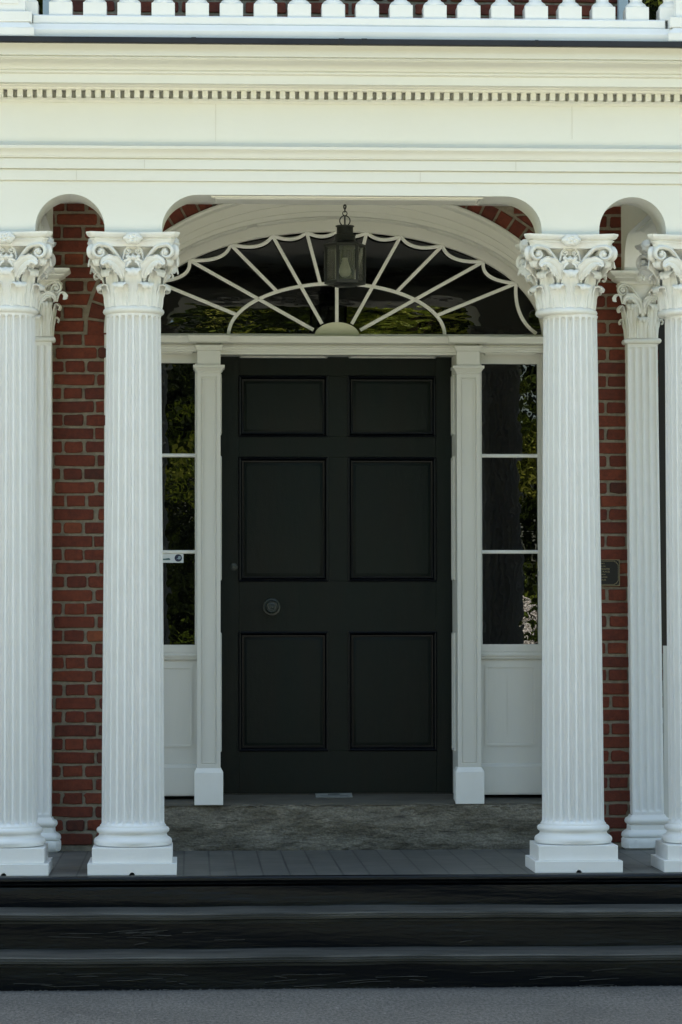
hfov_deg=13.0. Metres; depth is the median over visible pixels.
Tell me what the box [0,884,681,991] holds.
steps
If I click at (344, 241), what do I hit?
hanging lantern
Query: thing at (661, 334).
window
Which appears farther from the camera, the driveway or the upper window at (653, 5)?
the upper window at (653, 5)
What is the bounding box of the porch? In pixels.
[0,36,681,907]
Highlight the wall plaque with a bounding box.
[601,560,619,585]
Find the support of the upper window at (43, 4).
in the brick house
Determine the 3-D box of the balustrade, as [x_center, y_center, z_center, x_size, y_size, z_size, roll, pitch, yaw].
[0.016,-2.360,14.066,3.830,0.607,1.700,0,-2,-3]
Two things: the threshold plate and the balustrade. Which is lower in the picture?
the threshold plate
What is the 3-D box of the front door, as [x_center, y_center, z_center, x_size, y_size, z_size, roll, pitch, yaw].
[-0.026,0.320,15.085,1.191,2.228,0.124,0,-2,-3]
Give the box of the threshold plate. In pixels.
[315,793,351,796]
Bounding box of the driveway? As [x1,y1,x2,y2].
[0,986,681,1023]
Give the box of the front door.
[221,357,452,794]
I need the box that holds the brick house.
[35,0,668,852]
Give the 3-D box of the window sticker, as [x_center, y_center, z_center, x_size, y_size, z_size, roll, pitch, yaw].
[-0.856,0.229,14.876,0.144,0.047,0.003,0,-2,-3]
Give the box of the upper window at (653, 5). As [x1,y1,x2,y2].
[617,0,662,19]
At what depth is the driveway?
11.98 m
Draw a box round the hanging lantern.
[324,204,365,287]
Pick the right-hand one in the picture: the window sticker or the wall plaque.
the wall plaque
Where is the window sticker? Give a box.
[163,554,183,562]
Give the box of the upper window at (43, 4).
[37,0,50,14]
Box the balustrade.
[0,0,681,41]
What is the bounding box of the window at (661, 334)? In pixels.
[658,318,668,817]
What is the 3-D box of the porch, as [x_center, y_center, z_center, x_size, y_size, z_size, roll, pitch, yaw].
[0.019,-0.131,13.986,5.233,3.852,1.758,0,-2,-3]

